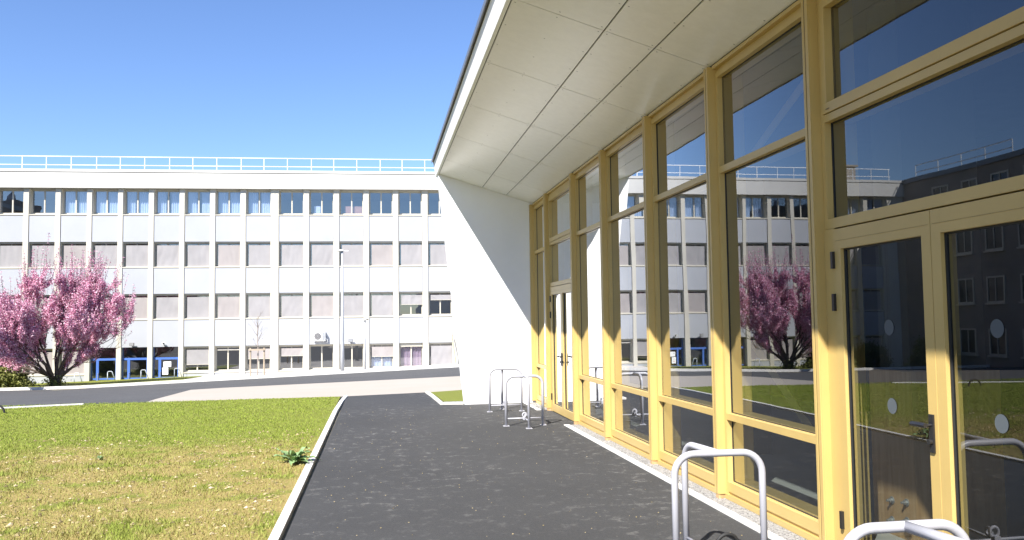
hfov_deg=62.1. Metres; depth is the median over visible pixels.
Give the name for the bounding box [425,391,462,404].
path edging
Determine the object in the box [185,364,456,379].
pavement
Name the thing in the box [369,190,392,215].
window
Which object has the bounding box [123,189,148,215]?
window
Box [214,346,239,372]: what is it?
window
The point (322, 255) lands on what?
window
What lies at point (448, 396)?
lawn patch
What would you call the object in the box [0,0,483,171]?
sky
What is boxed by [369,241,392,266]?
window
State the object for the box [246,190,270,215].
window
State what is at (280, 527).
path edging
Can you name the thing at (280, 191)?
window
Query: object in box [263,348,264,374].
tree stake
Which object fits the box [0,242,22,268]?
window
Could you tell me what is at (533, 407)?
building edging
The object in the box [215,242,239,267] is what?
window
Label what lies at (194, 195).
window
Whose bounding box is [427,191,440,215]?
window
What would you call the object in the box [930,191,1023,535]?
door leaf
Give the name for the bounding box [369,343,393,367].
window
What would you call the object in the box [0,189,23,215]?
window
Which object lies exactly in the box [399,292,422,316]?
window
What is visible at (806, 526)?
window frame
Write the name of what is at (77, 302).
cherry tree
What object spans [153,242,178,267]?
window
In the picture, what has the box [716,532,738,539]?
rubber tyre
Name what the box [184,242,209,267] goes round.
window
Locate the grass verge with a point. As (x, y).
(113, 381)
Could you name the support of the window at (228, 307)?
in the school block
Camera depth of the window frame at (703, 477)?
10.27 m
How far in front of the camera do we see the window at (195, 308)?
49.04 m
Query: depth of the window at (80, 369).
48.04 m
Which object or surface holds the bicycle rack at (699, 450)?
on the asphalt path at (533, 498)
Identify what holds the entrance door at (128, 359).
in the school block
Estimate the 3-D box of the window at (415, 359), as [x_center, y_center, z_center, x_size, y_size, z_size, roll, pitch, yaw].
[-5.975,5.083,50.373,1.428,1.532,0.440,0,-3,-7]
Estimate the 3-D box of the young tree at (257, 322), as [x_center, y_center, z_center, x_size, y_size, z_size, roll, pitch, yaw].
[-12.801,3.718,43.067,1.197,3.284,1.335,0,-3,-9]
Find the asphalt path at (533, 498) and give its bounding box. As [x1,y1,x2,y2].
[284,392,770,539]
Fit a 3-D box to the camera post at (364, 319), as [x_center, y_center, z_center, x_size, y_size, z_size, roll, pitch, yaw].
[-7.614,3.859,44.283,0.273,2.690,0.240,0,-3,-9]
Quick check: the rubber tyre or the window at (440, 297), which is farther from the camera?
the window at (440, 297)
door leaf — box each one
[549,285,562,415]
[559,283,572,420]
[830,210,942,539]
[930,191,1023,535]
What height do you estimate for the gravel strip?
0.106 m
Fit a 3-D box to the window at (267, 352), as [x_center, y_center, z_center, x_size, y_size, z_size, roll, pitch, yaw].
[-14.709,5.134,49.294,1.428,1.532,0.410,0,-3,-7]
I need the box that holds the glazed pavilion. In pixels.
[431,0,1023,539]
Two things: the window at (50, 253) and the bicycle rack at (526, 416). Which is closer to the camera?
the bicycle rack at (526, 416)
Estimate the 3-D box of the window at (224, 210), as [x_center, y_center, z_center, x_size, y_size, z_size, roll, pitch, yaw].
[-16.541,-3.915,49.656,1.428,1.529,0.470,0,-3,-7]
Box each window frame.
[532,196,545,406]
[547,176,570,286]
[573,154,603,436]
[603,120,649,459]
[648,73,714,492]
[712,0,818,539]
[817,0,1023,229]
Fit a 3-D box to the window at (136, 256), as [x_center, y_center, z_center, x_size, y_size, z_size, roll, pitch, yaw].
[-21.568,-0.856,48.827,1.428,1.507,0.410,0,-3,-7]
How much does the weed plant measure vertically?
0.203 m
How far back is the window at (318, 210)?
50.35 m
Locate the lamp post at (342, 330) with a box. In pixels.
[336,249,347,370]
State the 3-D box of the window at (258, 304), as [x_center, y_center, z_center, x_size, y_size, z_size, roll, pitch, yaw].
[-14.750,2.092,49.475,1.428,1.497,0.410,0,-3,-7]
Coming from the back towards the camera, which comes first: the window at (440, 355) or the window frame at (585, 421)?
the window at (440, 355)
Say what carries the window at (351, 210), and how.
in the school block
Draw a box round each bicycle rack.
[487,367,523,411]
[503,375,545,428]
[671,442,767,539]
[844,519,969,539]
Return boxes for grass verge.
[0,376,200,387]
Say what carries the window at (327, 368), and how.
in the school block
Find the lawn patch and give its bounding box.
[431,390,462,401]
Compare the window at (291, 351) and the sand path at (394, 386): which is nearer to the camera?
the sand path at (394, 386)
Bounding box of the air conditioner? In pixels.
[313,332,327,342]
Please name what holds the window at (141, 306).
in the school block
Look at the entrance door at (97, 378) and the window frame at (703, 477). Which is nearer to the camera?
the window frame at (703, 477)
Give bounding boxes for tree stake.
[249,348,250,375]
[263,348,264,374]
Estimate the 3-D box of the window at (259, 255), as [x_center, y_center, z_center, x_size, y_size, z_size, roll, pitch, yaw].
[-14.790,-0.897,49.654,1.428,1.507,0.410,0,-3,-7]
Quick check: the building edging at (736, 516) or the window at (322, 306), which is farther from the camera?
the window at (322, 306)
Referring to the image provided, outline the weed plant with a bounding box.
[272,446,321,464]
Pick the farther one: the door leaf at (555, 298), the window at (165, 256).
the window at (165, 256)
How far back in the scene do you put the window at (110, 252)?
48.61 m
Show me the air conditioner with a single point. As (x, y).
(319, 336)
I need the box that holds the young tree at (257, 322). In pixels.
[248,311,267,375]
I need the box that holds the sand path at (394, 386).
[149,376,461,401]
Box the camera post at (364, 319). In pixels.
[363,318,367,369]
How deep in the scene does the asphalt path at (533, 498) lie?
9.11 m
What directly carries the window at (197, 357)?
in the school block
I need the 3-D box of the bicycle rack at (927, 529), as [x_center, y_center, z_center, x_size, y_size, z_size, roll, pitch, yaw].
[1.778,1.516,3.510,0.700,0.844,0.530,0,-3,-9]
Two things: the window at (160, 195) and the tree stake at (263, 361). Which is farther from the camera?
the window at (160, 195)
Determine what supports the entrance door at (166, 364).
in the school block
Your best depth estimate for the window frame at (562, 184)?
16.11 m
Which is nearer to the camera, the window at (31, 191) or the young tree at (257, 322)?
the young tree at (257, 322)
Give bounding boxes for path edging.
[268,395,347,539]
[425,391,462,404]
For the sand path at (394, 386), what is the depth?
24.07 m
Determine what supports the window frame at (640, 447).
in the glazed pavilion
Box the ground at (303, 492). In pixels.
[60,379,463,539]
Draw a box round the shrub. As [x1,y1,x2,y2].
[0,364,39,387]
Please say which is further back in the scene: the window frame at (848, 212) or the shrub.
the shrub
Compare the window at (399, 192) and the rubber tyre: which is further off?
the window at (399, 192)
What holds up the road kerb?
on the ground at (303, 492)
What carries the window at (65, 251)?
in the school block
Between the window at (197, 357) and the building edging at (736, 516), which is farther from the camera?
the window at (197, 357)
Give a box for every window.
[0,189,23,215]
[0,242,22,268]
[26,349,52,376]
[28,242,54,268]
[29,188,55,215]
[34,295,51,318]
[58,348,83,375]
[60,189,86,215]
[60,242,85,268]
[91,242,117,268]
[92,189,118,215]
[122,242,148,267]
[122,294,147,319]
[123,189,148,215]
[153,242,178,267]
[153,294,178,319]
[154,189,179,215]
[183,346,208,372]
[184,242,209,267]
[184,293,209,319]
[185,189,209,215]
[214,293,239,318]
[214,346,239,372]
[215,190,240,215]
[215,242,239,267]
[245,293,270,318]
[245,345,269,371]
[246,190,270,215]
[246,241,270,267]
[278,293,303,318]
[278,345,302,371]
[279,190,303,215]
[279,241,303,267]
[309,190,333,215]
[309,241,333,266]
[309,292,333,317]
[309,344,333,370]
[339,190,363,216]
[339,241,363,266]
[339,292,363,317]
[339,344,363,369]
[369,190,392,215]
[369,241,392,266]
[369,292,393,316]
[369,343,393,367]
[398,190,421,215]
[398,241,422,266]
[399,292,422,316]
[399,343,422,366]
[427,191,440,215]
[428,241,446,266]
[428,291,451,316]
[429,342,452,364]
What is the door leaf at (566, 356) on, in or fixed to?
in the glazed pavilion
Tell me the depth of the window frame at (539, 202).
18.14 m
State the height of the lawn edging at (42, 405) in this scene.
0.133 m
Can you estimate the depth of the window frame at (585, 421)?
14.26 m
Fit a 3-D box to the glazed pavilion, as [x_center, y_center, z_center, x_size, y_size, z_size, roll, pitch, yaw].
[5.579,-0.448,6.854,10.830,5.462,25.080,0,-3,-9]
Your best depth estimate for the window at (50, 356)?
47.85 m
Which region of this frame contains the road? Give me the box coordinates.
[0,367,459,406]
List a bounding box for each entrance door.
[91,356,115,380]
[122,347,146,378]
[153,347,177,377]
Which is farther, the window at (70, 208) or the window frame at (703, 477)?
the window at (70, 208)
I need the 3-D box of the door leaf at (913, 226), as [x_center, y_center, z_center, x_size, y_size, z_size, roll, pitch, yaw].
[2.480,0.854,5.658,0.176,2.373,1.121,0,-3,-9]
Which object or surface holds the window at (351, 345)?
in the school block
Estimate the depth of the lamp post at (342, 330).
43.99 m
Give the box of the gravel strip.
[530,402,806,539]
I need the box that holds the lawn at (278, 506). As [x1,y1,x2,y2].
[0,396,340,539]
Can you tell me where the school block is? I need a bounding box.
[0,155,458,382]
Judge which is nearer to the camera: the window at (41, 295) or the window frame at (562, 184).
the window frame at (562, 184)
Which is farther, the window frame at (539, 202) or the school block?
the school block
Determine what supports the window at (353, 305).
in the school block
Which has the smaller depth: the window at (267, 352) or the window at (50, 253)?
the window at (50, 253)
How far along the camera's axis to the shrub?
41.45 m
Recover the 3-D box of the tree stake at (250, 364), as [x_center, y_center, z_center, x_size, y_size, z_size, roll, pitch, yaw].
[-13.176,4.691,42.813,0.083,1.520,0.083,-2,-4,13]
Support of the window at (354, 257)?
in the school block
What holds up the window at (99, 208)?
in the school block
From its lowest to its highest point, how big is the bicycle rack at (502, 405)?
0.844 m
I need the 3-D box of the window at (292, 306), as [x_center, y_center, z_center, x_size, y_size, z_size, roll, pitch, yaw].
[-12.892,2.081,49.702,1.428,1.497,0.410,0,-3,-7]
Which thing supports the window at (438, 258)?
in the school block
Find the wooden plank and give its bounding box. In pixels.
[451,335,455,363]
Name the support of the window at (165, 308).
in the school block
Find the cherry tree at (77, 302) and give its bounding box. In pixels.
[0,233,136,386]
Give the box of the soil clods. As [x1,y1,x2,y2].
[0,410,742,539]
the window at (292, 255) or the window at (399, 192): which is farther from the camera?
the window at (399, 192)
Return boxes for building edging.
[523,402,540,409]
[564,424,784,539]
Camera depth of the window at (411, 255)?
50.69 m
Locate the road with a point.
(132, 394)
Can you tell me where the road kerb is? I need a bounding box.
[0,364,458,390]
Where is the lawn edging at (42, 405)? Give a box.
[0,403,83,408]

